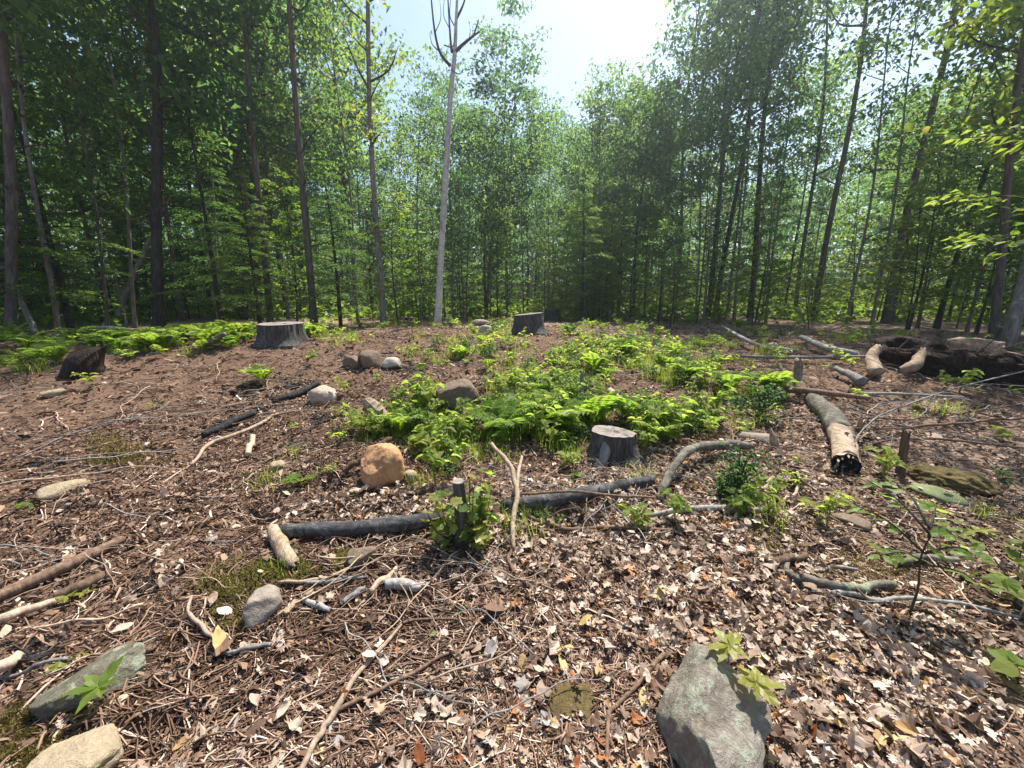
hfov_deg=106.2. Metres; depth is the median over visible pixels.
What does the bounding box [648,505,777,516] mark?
flat branch
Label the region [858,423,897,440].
brush twig
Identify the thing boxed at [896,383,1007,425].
brush twig
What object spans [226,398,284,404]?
brush twig
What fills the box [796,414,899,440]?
brush twig
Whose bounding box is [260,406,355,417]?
brush twig
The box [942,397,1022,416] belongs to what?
brush twig
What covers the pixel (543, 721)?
fallen leaf
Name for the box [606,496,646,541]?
brush twig
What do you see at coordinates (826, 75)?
forest tree
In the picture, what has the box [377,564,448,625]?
brush twig
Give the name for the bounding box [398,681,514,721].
brush twig
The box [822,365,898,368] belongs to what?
brush twig
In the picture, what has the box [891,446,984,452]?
brush twig
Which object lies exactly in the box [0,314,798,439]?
fern undergrowth
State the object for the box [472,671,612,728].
brush twig
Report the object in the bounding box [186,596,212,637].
pale twig
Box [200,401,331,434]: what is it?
brush twig
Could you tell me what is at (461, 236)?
forest tree
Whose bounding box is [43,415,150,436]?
brush twig
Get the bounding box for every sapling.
[0,195,62,304]
[0,215,62,321]
[0,221,94,316]
[21,240,94,314]
[22,213,96,300]
[35,249,91,311]
[47,194,150,317]
[73,244,115,304]
[79,259,110,294]
[83,195,184,308]
[96,233,168,313]
[102,217,175,317]
[138,248,179,308]
[144,250,199,314]
[163,234,221,312]
[163,248,202,317]
[165,236,213,317]
[190,250,224,296]
[201,208,280,314]
[201,238,228,302]
[205,217,280,319]
[215,177,299,309]
[242,167,325,321]
[246,236,294,301]
[268,227,328,310]
[293,256,326,307]
[315,242,350,298]
[317,247,359,305]
[318,258,351,309]
[350,186,435,325]
[352,222,400,299]
[356,248,388,305]
[383,239,425,306]
[384,200,449,317]
[386,231,445,323]
[399,238,446,308]
[401,254,433,314]
[414,251,451,306]
[432,233,479,316]
[442,249,468,303]
[443,250,476,316]
[451,255,483,308]
[462,270,482,305]
[467,269,493,307]
[469,199,529,319]
[479,255,509,305]
[480,219,542,305]
[513,286,526,308]
[525,239,571,321]
[539,211,587,297]
[545,252,580,307]
[557,234,591,312]
[564,218,611,317]
[567,233,619,319]
[579,203,644,319]
[583,258,629,318]
[597,207,667,317]
[618,202,698,322]
[619,266,643,304]
[622,238,658,312]
[637,219,707,326]
[646,273,671,308]
[649,265,690,312]
[654,259,699,323]
[663,250,687,298]
[665,283,683,311]
[666,258,689,298]
[674,244,704,301]
[685,258,708,302]
[688,227,747,318]
[693,249,722,309]
[706,261,751,316]
[707,285,735,319]
[713,182,805,323]
[726,247,786,323]
[732,243,776,305]
[734,261,800,322]
[756,267,776,307]
[766,257,843,327]
[770,246,806,307]
[779,241,845,315]
[812,284,833,305]
[814,207,906,319]
[829,279,860,312]
[831,285,865,310]
[839,217,920,320]
[841,184,974,330]
[841,477,1006,614]
[848,139,996,329]
[854,284,883,310]
[867,241,919,305]
[872,272,915,315]
[903,241,962,317]
[908,279,939,303]
[919,185,1023,333]
[921,282,958,314]
[927,172,1023,334]
[943,191,1023,297]
[953,273,992,308]
[966,166,1023,312]
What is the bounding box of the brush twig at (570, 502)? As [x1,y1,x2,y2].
[522,483,603,525]
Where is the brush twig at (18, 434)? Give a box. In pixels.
[0,432,44,437]
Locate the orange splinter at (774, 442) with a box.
[769,428,778,446]
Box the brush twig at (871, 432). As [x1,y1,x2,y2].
[848,411,892,446]
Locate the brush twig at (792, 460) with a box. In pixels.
[767,458,825,463]
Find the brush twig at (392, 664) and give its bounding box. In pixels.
[349,629,448,695]
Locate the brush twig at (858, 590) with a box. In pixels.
[753,512,869,600]
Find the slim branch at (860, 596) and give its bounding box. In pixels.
[830,589,1020,618]
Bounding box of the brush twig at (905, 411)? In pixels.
[883,397,933,429]
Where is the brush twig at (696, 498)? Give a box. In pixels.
[656,493,730,504]
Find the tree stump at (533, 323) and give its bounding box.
[511,312,548,335]
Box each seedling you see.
[12,500,39,508]
[43,650,89,673]
[54,587,95,602]
[54,655,122,714]
[279,472,317,485]
[424,629,435,640]
[569,471,584,477]
[706,627,785,707]
[951,520,1023,606]
[967,523,1001,536]
[987,647,1023,684]
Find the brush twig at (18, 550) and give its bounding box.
[14,534,28,568]
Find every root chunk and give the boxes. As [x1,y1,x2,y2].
[865,344,885,377]
[899,347,926,373]
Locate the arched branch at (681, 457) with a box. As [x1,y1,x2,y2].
[656,439,753,500]
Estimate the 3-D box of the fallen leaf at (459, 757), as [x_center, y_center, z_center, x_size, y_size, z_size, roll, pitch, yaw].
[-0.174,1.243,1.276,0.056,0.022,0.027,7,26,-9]
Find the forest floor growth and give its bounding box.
[0,282,1023,328]
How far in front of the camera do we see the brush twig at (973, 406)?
4.43 m
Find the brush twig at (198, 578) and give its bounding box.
[167,570,230,587]
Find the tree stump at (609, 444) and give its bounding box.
[584,425,648,471]
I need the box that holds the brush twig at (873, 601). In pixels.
[809,591,942,614]
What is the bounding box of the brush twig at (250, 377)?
[222,368,290,384]
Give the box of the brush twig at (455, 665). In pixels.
[421,622,476,730]
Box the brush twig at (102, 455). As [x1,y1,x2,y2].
[69,452,145,457]
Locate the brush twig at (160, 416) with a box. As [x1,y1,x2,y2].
[103,411,221,421]
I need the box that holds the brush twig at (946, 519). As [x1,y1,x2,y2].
[911,516,984,525]
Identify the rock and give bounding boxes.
[26,723,123,767]
[28,642,145,722]
[35,478,91,499]
[38,388,67,397]
[242,584,282,630]
[270,460,285,470]
[308,385,337,404]
[325,553,335,559]
[343,355,360,367]
[346,546,376,570]
[358,350,380,367]
[360,443,404,490]
[382,357,400,368]
[404,470,417,481]
[436,378,480,414]
[473,319,491,324]
[479,325,491,333]
[546,681,595,720]
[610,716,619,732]
[655,641,771,767]
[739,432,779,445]
[832,513,871,531]
[906,465,1004,495]
[908,483,968,505]
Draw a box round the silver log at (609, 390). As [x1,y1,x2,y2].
[607,388,620,396]
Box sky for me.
[1,0,1018,284]
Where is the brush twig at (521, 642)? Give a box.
[433,594,534,654]
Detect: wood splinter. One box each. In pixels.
[284,598,298,614]
[302,597,331,611]
[342,586,365,603]
[368,566,397,594]
[384,578,428,591]
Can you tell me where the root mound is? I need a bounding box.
[862,331,1023,388]
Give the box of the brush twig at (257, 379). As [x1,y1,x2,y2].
[236,379,294,381]
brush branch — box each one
[822,392,964,397]
[847,403,1022,419]
[852,417,1023,429]
[856,371,1023,439]
[871,437,1023,448]
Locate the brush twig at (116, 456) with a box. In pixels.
[52,447,201,462]
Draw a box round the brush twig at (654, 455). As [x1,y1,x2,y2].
[637,442,676,481]
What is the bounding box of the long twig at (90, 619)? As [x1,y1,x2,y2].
[38,602,143,628]
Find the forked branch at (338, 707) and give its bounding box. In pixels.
[299,617,483,767]
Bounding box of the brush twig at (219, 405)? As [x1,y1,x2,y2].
[190,401,263,412]
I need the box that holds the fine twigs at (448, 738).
[0,324,1023,767]
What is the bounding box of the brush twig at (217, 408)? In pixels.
[174,396,269,417]
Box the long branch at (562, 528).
[501,495,744,534]
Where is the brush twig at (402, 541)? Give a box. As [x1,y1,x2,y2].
[346,530,436,563]
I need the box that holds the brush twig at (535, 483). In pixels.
[491,476,569,488]
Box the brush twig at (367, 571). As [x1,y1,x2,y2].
[322,569,434,575]
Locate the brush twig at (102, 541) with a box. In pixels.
[97,531,125,595]
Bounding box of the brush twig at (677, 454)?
[656,441,705,473]
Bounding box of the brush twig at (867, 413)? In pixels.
[850,403,881,426]
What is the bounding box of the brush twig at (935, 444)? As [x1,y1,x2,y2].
[910,440,968,452]
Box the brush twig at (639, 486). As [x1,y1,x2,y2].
[632,462,659,505]
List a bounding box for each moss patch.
[0,697,63,767]
[81,430,125,451]
[81,436,178,469]
[184,551,285,618]
[204,580,248,624]
[217,609,246,629]
[241,553,324,584]
[331,544,348,572]
[729,508,805,566]
[801,547,954,594]
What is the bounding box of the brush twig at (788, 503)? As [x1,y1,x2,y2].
[770,476,800,528]
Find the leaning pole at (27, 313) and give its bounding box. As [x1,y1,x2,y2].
[0,257,38,334]
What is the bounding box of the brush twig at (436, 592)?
[409,577,455,610]
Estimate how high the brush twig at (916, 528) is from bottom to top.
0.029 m
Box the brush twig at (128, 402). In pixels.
[104,386,150,426]
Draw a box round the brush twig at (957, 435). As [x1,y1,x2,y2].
[890,424,1023,452]
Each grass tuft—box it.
[240,462,288,492]
[253,535,304,581]
[327,412,364,429]
[351,427,384,445]
[391,425,414,439]
[403,439,420,454]
[403,466,440,492]
[432,426,475,458]
[461,440,484,455]
[463,413,533,452]
[463,444,492,462]
[472,429,515,452]
[480,415,527,447]
[488,443,517,468]
[493,498,548,543]
[512,497,556,533]
[531,425,586,458]
[534,426,565,449]
[557,443,585,463]
[565,443,586,453]
[584,412,615,426]
[616,458,667,489]
[706,386,749,401]
[709,451,787,488]
[712,490,794,532]
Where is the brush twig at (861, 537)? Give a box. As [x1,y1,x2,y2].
[814,520,892,548]
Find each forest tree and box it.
[0,0,86,315]
[0,0,111,334]
[0,0,151,321]
[0,15,100,305]
[0,24,93,305]
[0,48,61,141]
[0,154,52,251]
[9,0,221,320]
[13,0,166,318]
[13,72,100,299]
[30,92,176,294]
[35,0,165,309]
[41,77,166,280]
[76,116,171,296]
[81,93,190,297]
[83,87,172,296]
[85,0,299,327]
[99,0,272,313]
[109,0,306,311]
[118,0,273,312]
[128,0,302,318]
[128,92,227,305]
[135,76,213,296]
[136,130,218,276]
[161,0,330,319]
[163,34,282,244]
[168,0,336,322]
[170,0,348,318]
[178,5,294,293]
[185,0,332,316]
[201,173,269,289]
[212,34,304,306]
[222,49,338,297]
[243,2,359,310]
[258,0,338,323]
[259,0,411,311]
[262,91,349,252]
[268,173,314,258]
[293,187,331,285]
[295,119,368,299]
[296,0,431,326]
[298,88,366,292]
[298,186,334,301]
[303,50,413,310]
[333,171,393,292]
[361,148,408,296]
[364,104,438,303]
[387,43,482,300]
[395,200,432,299]
[399,92,475,305]
[402,165,461,278]
[438,76,542,310]
[445,191,473,285]
[451,99,538,301]
[452,0,565,317]
[464,176,523,297]
[478,98,573,313]
[484,158,522,295]
[511,132,563,296]
[523,204,554,293]
[528,99,593,300]
[539,121,619,283]
[541,124,624,307]
[549,57,642,304]
[552,160,599,278]
[555,129,584,296]
[574,117,643,312]
[578,126,632,261]
[580,54,681,315]
[585,127,637,272]
[587,58,710,315]
[607,52,729,317]
[610,102,650,298]
[616,69,709,312]
[622,92,695,309]
[645,0,752,313]
[651,127,719,287]
[659,0,817,283]
[666,102,722,299]
[670,0,812,315]
[683,152,742,297]
[695,0,823,315]
[697,8,809,300]
[699,0,835,317]
[706,122,765,251]
[736,0,896,308]
[736,169,810,296]
[752,27,883,309]
[755,146,810,284]
[785,136,857,302]
[802,0,935,318]
[846,114,949,276]
[848,79,1023,320]
[848,82,953,278]
[858,91,944,299]
[865,74,997,318]
[866,60,1013,303]
[869,0,980,322]
[889,0,1023,328]
[903,0,1023,339]
[903,64,1023,319]
[916,129,1023,314]
[935,19,1022,304]
[955,16,1023,321]
[970,22,1023,243]
[977,189,1016,296]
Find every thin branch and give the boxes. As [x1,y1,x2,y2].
[519,490,665,498]
[811,565,857,571]
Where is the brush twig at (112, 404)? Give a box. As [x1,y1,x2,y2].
[81,401,145,409]
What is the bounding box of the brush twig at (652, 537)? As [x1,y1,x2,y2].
[615,527,676,549]
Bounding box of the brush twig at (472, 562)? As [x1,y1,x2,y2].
[434,551,519,568]
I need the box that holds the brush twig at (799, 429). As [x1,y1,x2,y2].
[781,415,809,444]
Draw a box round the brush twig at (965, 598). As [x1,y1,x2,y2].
[905,525,984,615]
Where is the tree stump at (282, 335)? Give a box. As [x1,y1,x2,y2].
[252,322,309,348]
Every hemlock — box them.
[0,24,142,329]
[0,128,122,318]
[136,58,288,323]
[191,259,225,312]
[201,162,302,323]
[207,217,277,316]
[276,148,387,325]
[347,269,368,301]
[469,256,495,312]
[475,246,503,303]
[533,272,557,304]
[535,247,564,307]
[544,178,626,320]
[570,221,625,316]
[573,227,621,315]
[576,232,613,314]
[608,226,642,308]
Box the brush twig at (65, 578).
[0,542,155,605]
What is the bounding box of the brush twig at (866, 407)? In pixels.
[836,402,905,414]
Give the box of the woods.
[0,138,1022,301]
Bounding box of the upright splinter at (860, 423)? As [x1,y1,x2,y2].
[856,413,862,433]
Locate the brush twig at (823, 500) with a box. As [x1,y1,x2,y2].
[797,485,856,511]
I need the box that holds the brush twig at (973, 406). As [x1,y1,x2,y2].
[963,401,985,409]
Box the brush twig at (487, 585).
[432,568,568,601]
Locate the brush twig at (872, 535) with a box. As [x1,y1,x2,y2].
[819,518,947,565]
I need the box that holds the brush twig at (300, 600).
[274,535,401,616]
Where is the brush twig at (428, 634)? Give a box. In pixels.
[397,626,460,635]
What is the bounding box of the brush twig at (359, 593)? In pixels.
[330,571,402,614]
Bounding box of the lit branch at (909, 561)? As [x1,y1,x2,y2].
[890,553,961,566]
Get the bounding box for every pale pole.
[0,598,58,623]
[0,651,24,672]
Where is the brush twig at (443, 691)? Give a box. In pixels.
[410,676,478,695]
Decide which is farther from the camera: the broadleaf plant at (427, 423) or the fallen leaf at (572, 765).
the broadleaf plant at (427, 423)
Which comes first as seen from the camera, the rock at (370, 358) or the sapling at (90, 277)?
the rock at (370, 358)
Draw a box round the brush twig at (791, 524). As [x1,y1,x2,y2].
[756,504,815,541]
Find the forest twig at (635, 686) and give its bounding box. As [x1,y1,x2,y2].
[605,650,667,766]
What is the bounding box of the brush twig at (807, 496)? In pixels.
[774,490,836,498]
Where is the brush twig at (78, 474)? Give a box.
[0,464,187,484]
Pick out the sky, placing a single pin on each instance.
(582, 30)
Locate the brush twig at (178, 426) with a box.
[139,424,229,433]
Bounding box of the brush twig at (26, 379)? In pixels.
[0,374,55,385]
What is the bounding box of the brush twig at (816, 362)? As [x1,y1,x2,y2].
[802,351,833,373]
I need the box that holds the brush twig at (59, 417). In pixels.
[54,411,74,429]
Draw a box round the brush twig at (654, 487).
[635,486,689,495]
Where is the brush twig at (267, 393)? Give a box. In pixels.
[231,386,300,398]
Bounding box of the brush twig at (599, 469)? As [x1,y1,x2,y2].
[566,468,643,471]
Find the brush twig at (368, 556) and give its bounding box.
[318,554,423,562]
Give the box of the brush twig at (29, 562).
[4,557,68,570]
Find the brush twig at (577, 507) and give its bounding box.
[550,496,619,517]
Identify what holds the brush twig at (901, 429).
on the leaf litter
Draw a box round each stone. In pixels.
[205,535,218,542]
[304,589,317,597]
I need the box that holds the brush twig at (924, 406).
[917,397,939,416]
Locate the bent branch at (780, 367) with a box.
[779,362,794,384]
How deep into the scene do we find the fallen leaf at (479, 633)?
1.73 m
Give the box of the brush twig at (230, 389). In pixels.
[201,387,270,398]
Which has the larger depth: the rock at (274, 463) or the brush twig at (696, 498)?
the rock at (274, 463)
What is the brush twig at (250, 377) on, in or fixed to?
on the ground at (926, 324)
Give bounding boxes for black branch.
[201,410,256,437]
[271,381,320,402]
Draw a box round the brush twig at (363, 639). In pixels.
[344,622,415,727]
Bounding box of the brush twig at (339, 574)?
[289,549,408,597]
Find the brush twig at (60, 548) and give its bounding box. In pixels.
[11,533,139,550]
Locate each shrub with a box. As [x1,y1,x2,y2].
[365,420,389,436]
[400,390,416,406]
[407,402,439,433]
[433,447,467,475]
[436,419,462,449]
[440,430,461,448]
[457,399,481,425]
[532,409,556,435]
[561,415,593,442]
[569,371,591,395]
[571,385,598,418]
[626,407,664,433]
[684,389,711,421]
[690,460,759,504]
[714,434,780,492]
[728,378,792,418]
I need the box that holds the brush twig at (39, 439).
[5,431,82,446]
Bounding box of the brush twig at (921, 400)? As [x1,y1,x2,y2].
[873,393,978,406]
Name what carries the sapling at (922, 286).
on the ground at (926, 324)
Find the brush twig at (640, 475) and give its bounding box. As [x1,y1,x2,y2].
[629,459,659,500]
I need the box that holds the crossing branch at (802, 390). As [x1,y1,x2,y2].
[782,386,871,399]
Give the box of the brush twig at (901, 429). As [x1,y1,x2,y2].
[847,409,941,451]
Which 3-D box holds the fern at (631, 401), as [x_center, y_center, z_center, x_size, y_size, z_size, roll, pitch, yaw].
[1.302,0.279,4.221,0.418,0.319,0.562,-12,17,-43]
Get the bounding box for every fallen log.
[279,511,442,537]
[501,474,657,511]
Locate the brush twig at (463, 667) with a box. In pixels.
[427,604,579,682]
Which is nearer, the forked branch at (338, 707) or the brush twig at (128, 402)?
the forked branch at (338, 707)
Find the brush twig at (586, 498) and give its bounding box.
[583,464,591,513]
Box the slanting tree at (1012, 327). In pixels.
[1000,251,1023,347]
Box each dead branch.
[720,325,797,351]
[722,353,865,358]
[799,335,857,354]
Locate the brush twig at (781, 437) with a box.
[716,424,828,442]
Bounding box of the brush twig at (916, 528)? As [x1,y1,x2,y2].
[883,520,970,542]
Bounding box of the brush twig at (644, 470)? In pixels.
[589,464,689,477]
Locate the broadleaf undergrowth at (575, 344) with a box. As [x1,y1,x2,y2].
[0,312,1022,493]
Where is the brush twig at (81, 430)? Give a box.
[13,402,176,458]
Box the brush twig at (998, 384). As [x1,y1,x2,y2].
[966,382,1021,385]
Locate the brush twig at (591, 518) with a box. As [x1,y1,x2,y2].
[563,490,608,543]
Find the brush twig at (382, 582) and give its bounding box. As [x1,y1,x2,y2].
[362,560,400,607]
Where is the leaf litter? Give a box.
[3,323,1023,767]
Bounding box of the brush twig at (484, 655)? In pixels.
[439,642,560,669]
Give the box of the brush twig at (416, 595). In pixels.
[360,549,461,651]
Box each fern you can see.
[463,395,530,432]
[465,400,515,430]
[523,389,592,429]
[574,395,621,424]
[606,394,659,418]
[646,419,684,439]
[664,416,701,424]
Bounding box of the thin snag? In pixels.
[579,369,583,395]
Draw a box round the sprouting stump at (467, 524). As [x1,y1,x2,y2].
[421,468,500,553]
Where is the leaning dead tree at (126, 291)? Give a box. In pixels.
[113,194,172,323]
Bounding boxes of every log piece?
[266,524,297,569]
[833,366,868,386]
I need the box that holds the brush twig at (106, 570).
[84,553,135,590]
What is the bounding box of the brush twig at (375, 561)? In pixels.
[331,529,425,592]
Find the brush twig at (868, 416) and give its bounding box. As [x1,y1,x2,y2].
[851,408,881,432]
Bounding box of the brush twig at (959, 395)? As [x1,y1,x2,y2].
[909,386,1006,411]
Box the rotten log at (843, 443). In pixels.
[803,393,861,475]
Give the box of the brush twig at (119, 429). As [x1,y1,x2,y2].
[58,419,200,436]
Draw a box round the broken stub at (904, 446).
[894,429,910,478]
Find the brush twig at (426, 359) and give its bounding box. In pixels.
[400,357,459,361]
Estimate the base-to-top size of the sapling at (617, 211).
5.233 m
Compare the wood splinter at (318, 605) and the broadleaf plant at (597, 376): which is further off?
the broadleaf plant at (597, 376)
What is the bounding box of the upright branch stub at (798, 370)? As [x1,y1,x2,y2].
[793,358,805,394]
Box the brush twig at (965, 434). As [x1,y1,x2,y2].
[900,418,1000,443]
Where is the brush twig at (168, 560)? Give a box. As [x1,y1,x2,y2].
[137,550,207,575]
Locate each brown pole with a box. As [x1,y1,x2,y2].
[0,536,125,601]
[53,567,114,597]
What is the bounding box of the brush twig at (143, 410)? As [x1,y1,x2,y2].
[87,403,217,420]
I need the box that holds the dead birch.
[429,0,479,326]
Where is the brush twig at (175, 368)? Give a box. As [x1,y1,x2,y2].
[136,362,220,372]
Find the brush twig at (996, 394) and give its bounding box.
[974,391,1022,401]
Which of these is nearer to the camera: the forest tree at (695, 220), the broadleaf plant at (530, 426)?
the broadleaf plant at (530, 426)
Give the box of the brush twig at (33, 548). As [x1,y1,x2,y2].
[0,539,75,556]
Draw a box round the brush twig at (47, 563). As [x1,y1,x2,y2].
[0,547,118,575]
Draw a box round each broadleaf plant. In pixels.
[317,461,336,475]
[327,428,348,443]
[331,404,348,414]
[341,402,361,427]
[356,408,382,435]
[366,427,386,438]
[373,420,382,436]
[376,399,411,414]
[391,399,417,416]
[400,362,444,408]
[408,418,430,446]
[409,424,442,458]
[409,431,462,486]
[410,376,430,397]
[416,443,434,453]
[417,381,431,409]
[422,412,444,450]
[423,409,458,429]
[424,403,437,415]
[431,398,448,411]
[433,423,468,462]
[438,413,459,424]
[439,407,473,436]
[449,413,473,432]
[455,397,478,415]
[456,418,471,442]
[477,393,490,408]
[481,490,492,508]
[483,371,505,388]
[492,421,513,446]
[498,368,523,391]
[503,392,521,407]
[507,364,533,386]
[516,421,538,438]
[519,394,551,416]
[522,404,548,438]
[524,393,562,417]
[525,416,542,438]
[526,397,560,442]
[533,388,566,404]
[535,375,551,389]
[535,508,550,518]
[541,369,564,381]
[546,394,569,410]
[551,428,579,449]
[552,405,579,432]
[552,510,568,521]
[556,451,582,465]
[558,413,585,435]
[562,378,581,396]
[571,368,584,376]
[581,393,601,425]
[587,373,605,383]
[589,380,606,400]
[608,389,639,419]
[615,402,649,425]
[618,502,653,526]
[626,416,650,432]
[633,389,655,410]
[633,430,658,450]
[635,400,674,421]
[638,409,665,430]
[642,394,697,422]
[651,385,669,407]
[653,403,666,409]
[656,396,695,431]
[658,488,692,515]
[661,397,683,405]
[676,409,703,435]
[699,383,736,406]
[699,419,719,436]
[724,491,767,513]
[725,484,759,516]
[732,476,768,508]
[738,420,753,427]
[763,482,785,516]
[767,472,786,494]
[781,469,808,489]
[797,489,855,525]
[862,445,908,478]
[953,368,983,392]
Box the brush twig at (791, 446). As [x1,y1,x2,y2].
[753,441,829,454]
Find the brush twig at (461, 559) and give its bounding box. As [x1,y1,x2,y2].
[421,541,492,573]
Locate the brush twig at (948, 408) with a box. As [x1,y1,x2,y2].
[904,391,981,424]
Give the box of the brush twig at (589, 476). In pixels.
[550,471,617,485]
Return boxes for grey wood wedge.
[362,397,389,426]
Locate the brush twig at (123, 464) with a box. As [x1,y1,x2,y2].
[114,457,133,477]
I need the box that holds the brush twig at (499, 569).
[437,554,566,594]
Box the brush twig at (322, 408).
[306,391,337,421]
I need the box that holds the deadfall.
[54,323,130,339]
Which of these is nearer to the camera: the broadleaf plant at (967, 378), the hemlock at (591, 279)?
the broadleaf plant at (967, 378)
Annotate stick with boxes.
[0,656,69,678]
[1,605,97,649]
[8,512,12,528]
[127,659,212,686]
[149,680,213,701]
[175,724,249,730]
[179,686,202,710]
[186,539,241,544]
[190,412,278,463]
[196,633,270,659]
[225,642,272,655]
[245,434,255,456]
[278,566,348,583]
[279,737,300,749]
[304,575,365,583]
[342,436,391,473]
[363,744,415,749]
[489,442,522,573]
[760,476,775,490]
[764,551,808,564]
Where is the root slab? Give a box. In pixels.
[58,345,106,379]
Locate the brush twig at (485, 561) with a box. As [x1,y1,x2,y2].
[463,528,520,593]
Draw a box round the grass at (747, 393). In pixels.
[0,316,1023,529]
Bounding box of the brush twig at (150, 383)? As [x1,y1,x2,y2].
[116,380,184,389]
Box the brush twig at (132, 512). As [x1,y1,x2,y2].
[99,503,165,528]
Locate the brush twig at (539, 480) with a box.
[507,465,572,491]
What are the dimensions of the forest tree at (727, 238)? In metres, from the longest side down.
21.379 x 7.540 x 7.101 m
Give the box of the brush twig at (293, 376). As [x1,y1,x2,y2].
[272,373,322,384]
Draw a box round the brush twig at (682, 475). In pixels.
[650,466,716,486]
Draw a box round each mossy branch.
[200,332,226,347]
[785,569,896,593]
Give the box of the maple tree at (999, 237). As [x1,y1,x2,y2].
[923,116,1023,264]
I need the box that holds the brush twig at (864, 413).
[839,408,911,425]
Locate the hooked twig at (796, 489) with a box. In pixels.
[783,471,801,499]
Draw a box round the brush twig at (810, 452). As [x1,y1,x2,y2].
[779,444,875,473]
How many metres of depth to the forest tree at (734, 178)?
43.14 m
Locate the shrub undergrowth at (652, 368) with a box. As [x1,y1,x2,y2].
[348,315,1021,488]
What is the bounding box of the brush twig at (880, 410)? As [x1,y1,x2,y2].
[830,399,905,418]
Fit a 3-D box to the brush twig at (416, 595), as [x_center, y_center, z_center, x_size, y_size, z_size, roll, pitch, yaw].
[-0.489,1.031,1.951,0.114,0.060,0.774,8,14,24]
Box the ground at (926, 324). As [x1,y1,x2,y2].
[0,278,1023,767]
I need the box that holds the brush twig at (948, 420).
[911,399,987,442]
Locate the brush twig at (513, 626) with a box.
[508,597,516,652]
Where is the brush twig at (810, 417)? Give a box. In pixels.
[775,411,863,420]
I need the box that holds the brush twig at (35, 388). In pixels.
[0,385,85,392]
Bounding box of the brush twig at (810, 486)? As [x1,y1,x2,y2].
[740,440,816,491]
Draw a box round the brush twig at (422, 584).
[376,562,471,616]
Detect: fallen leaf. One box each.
[212,625,225,648]
[212,714,244,736]
[213,634,235,655]
[267,752,285,767]
[284,713,306,732]
[299,699,318,710]
[314,745,324,759]
[327,732,355,745]
[336,687,347,701]
[392,755,412,767]
[393,680,402,691]
[413,702,428,721]
[414,739,424,767]
[425,694,443,712]
[427,743,446,755]
[433,663,447,674]
[437,702,453,717]
[443,716,460,727]
[452,752,464,761]
[459,714,475,726]
[471,644,481,652]
[472,738,483,754]
[473,658,484,677]
[476,625,481,637]
[479,736,492,744]
[481,661,496,674]
[482,638,497,645]
[483,601,504,610]
[484,636,496,659]
[485,734,497,751]
[490,695,496,711]
[491,677,506,689]
[502,666,511,675]
[503,637,515,649]
[512,699,525,718]
[513,674,528,691]
[520,690,530,708]
[523,651,536,664]
[523,728,532,735]
[524,664,536,670]
[525,605,532,620]
[526,654,537,671]
[533,602,544,614]
[535,693,543,705]
[536,679,545,699]
[537,709,550,725]
[542,655,556,674]
[546,759,553,767]
[547,633,561,655]
[548,663,561,675]
[550,714,559,730]
[552,644,573,658]
[558,653,568,670]
[559,726,575,745]
[569,753,585,767]
[572,727,584,740]
[574,755,579,767]
[577,561,592,580]
[579,614,592,624]
[585,715,599,729]
[585,717,600,726]
[590,753,604,767]
[592,733,604,745]
[596,755,615,761]
[613,563,623,573]
[613,725,626,744]
[624,726,645,744]
[631,708,643,723]
[634,699,653,717]
[637,751,648,767]
[639,686,646,709]
[643,744,658,762]
[649,668,671,695]
[654,584,664,601]
[657,751,667,762]
[659,557,676,568]
[661,667,675,677]
[763,751,777,763]
[767,737,780,764]
[767,753,779,765]
[773,743,783,767]
[786,718,816,738]
[789,704,796,723]
[801,729,814,739]
[812,736,836,754]
[815,628,828,640]
[819,692,835,715]
[833,737,864,765]
[844,759,853,767]
[876,715,910,747]
[881,721,905,734]
[909,673,936,708]
[917,709,936,728]
[952,709,986,733]
[953,711,992,749]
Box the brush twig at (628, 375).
[592,373,655,378]
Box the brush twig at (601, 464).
[579,443,635,487]
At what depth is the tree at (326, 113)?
12.98 m

